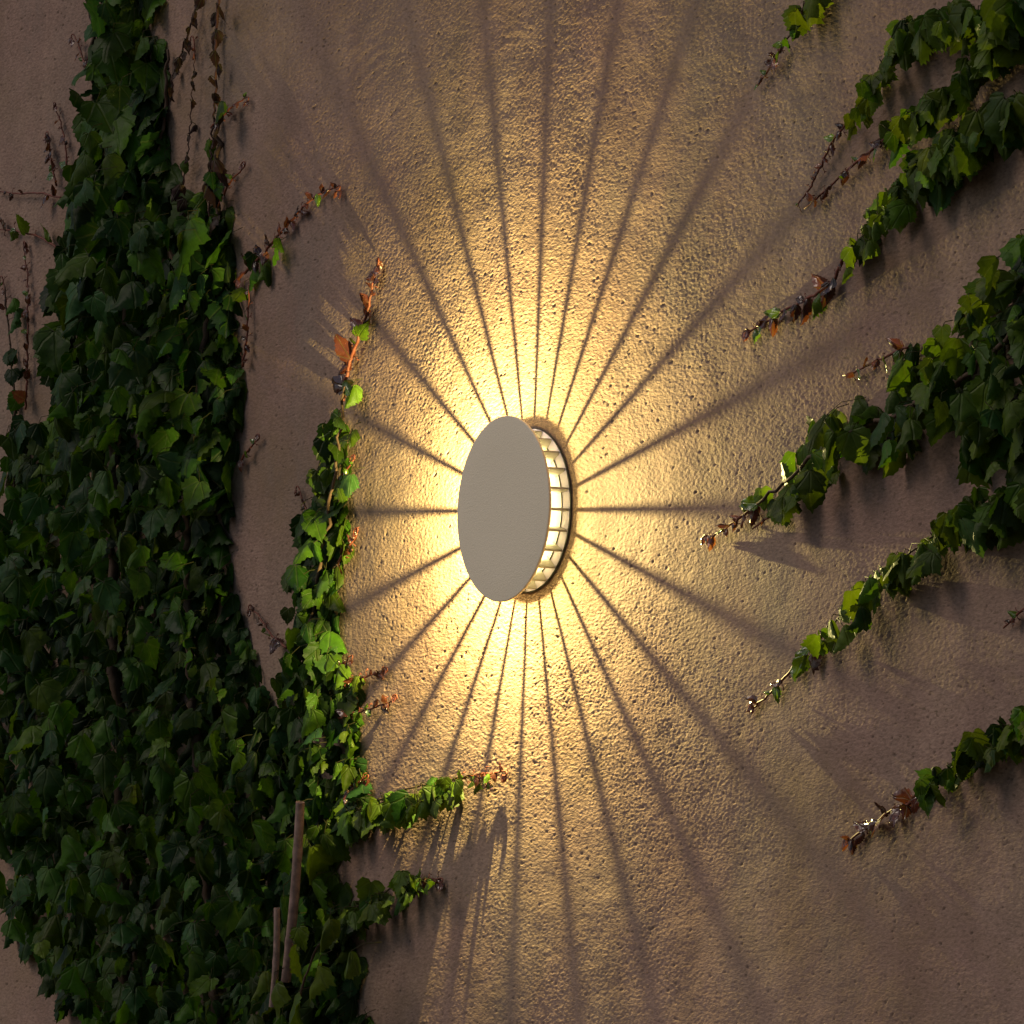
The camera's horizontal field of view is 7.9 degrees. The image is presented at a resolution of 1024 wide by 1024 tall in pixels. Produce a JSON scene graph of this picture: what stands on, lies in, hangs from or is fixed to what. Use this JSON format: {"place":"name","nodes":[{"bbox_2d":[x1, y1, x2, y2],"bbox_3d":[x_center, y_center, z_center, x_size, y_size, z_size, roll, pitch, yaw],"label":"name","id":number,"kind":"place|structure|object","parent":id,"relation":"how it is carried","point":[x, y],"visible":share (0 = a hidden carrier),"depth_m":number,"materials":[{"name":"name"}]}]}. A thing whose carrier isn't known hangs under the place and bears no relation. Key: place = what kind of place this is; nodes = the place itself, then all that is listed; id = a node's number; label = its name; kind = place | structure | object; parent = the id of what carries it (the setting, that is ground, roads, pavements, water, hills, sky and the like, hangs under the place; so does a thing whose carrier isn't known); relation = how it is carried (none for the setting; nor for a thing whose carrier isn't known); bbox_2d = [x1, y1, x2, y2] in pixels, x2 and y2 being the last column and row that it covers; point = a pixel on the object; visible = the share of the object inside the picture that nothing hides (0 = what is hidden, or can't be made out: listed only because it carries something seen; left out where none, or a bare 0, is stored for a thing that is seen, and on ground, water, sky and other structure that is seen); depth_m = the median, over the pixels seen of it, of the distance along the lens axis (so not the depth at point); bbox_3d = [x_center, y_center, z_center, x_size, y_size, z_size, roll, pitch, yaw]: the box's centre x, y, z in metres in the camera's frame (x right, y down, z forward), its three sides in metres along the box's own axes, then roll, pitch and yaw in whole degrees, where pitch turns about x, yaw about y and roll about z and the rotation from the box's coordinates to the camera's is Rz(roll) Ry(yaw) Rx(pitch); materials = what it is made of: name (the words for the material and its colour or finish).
{"place":"outdoors","nodes":[
{"label":"outdoors","id":0,"kind":"place"},
{"bbox_2d":[0,0,1023,1023],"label":"plaster wall","id":1,"kind":"structure","parent":0,"point":[591,237],"depth_m":11.77,"materials":[{"name":"beige paint"}]},
{"bbox_2d":[0,241,42,629],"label":"ivy vine","id":2,"kind":"object","parent":1,"relation":"attached to","point":[16,463],"visible":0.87,"depth_m":13.60,"materials":[{"name":"green plant"}]},
{"bbox_2d":[171,36,197,240],"bbox_3d":[-0.574,-0.639,13.078,0.037,0.404,0.097,3,-6,-30],"label":"ivy vine","id":3,"kind":"object","parent":1,"relation":"attached to","point":[178,189],"visible":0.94,"depth_m":13.08,"materials":[{"name":"brown plant"}]},
{"bbox_2d":[168,0,204,101],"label":"ivy vine","id":4,"kind":"object","parent":1,"relation":"attached to","point":[186,44],"visible":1,"depth_m":13.10,"materials":[{"name":"brown plant"}]},
{"bbox_2d":[0,0,375,1023],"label":"ivy curtain","id":5,"kind":"object","parent":1,"relation":"attached to","point":[106,294],"visible":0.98,"depth_m":13.02,"materials":[{"name":"green plant"}]},
{"bbox_2d":[269,908,279,1006],"bbox_3d":[-0.394,0.741,12.379,0.013,0.165,0.036,2,-6,-20],"label":"cane","id":6,"kind":"object","parent":5,"relation":"attached to","point":[276,956],"visible":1,"depth_m":12.37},
{"bbox_2d":[281,801,304,982],"bbox_3d":[-0.364,0.633,12.402,0.018,0.299,0.105,2,-6,-17],"label":"cane","id":7,"kind":"object","parent":5,"relation":"in","point":[297,852],"visible":0.94,"depth_m":12.39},
{"bbox_2d":[251,904,380,1023],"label":"ivy vine","id":8,"kind":"object","parent":5,"relation":"attached to","point":[324,978],"visible":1,"depth_m":12.30,"materials":[{"name":"green plant"}]},
{"bbox_2d":[188,0,228,267],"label":"ivy vine","id":9,"kind":"object","parent":1,"relation":"attached to","point":[212,188],"visible":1,"depth_m":12.98,"materials":[{"name":"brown plant"}]},
{"bbox_2d":[246,257,397,833],"bbox_3d":[-0.349,0.078,12.580,0.076,0.985,0.538,3,-6,-30],"label":"ivy vine","id":10,"kind":"object","parent":1,"relation":"attached to","point":[315,645],"visible":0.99,"depth_m":12.54,"materials":[{"name":"green plant"}]},
{"bbox_2d":[295,869,443,966],"bbox_3d":[-0.255,0.681,12.353,0.077,0.169,0.526,3,-6,-30],"label":"ivy vine","id":11,"kind":"object","parent":1,"relation":"attached to","point":[372,905],"visible":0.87,"depth_m":12.34,"materials":[{"name":"green plant"}]},
{"bbox_2d":[291,762,507,886],"bbox_3d":[-0.207,0.522,12.287,0.074,0.186,0.699,3,-6,-30],"label":"ivy vine","id":12,"kind":"object","parent":1,"relation":"attached to","point":[323,849],"visible":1,"depth_m":12.31,"materials":[{"name":"green plant"}]},
{"bbox_2d":[457,416,570,601],"bbox_3d":[0.009,-0.004,11.988,0.056,0.300,0.300,3,-6,-30],"label":"wall lamp","id":13,"kind":"object","parent":1,"relation":"attached to","point":[514,510],"visible":1,"depth_m":11.95,"materials":[{"name":"metal"}]},
{"bbox_2d":[754,0,833,89],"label":"ivy vine","id":14,"kind":"object","parent":1,"relation":"attached to","point":[798,20],"visible":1,"depth_m":11.29,"materials":[{"name":"green plant"}]},
{"bbox_2d":[700,229,1023,550],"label":"ivy vine","id":15,"kind":"object","parent":1,"relation":"attached to","point":[978,409],"visible":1,"depth_m":10.84,"materials":[{"name":"green plant"}]},
{"bbox_2d":[741,89,1023,343],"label":"ivy vine","id":16,"kind":"object","parent":1,"relation":"attached to","point":[940,167],"visible":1,"depth_m":10.94,"materials":[{"name":"green plant"}]},
{"bbox_2d":[745,481,1023,714],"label":"ivy vine","id":17,"kind":"object","parent":1,"relation":"attached to","point":[976,523],"visible":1,"depth_m":10.89,"materials":[{"name":"green plant"}]},
{"bbox_2d":[795,0,1023,211],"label":"ivy vine","id":18,"kind":"object","parent":1,"relation":"attached to","point":[955,26],"visible":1,"depth_m":10.92,"materials":[{"name":"green plant"}]},
{"bbox_2d":[804,29,1023,208],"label":"ivy vine","id":19,"kind":"object","parent":1,"relation":"attached to","point":[931,113],"visible":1,"depth_m":10.90,"materials":[{"name":"green plant"}]},
{"bbox_2d":[840,705,1023,855],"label":"ivy vine","id":20,"kind":"object","parent":1,"relation":"attached to","point":[987,750],"visible":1,"depth_m":10.76,"materials":[{"name":"green plant"}]},
{"bbox_2d":[1003,607,1023,628],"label":"ivy vine","id":21,"kind":"object","parent":1,"relation":"attached to","point":[1013,614],"visible":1,"depth_m":10.74,"materials":[{"name":"green plant"}]}
]}

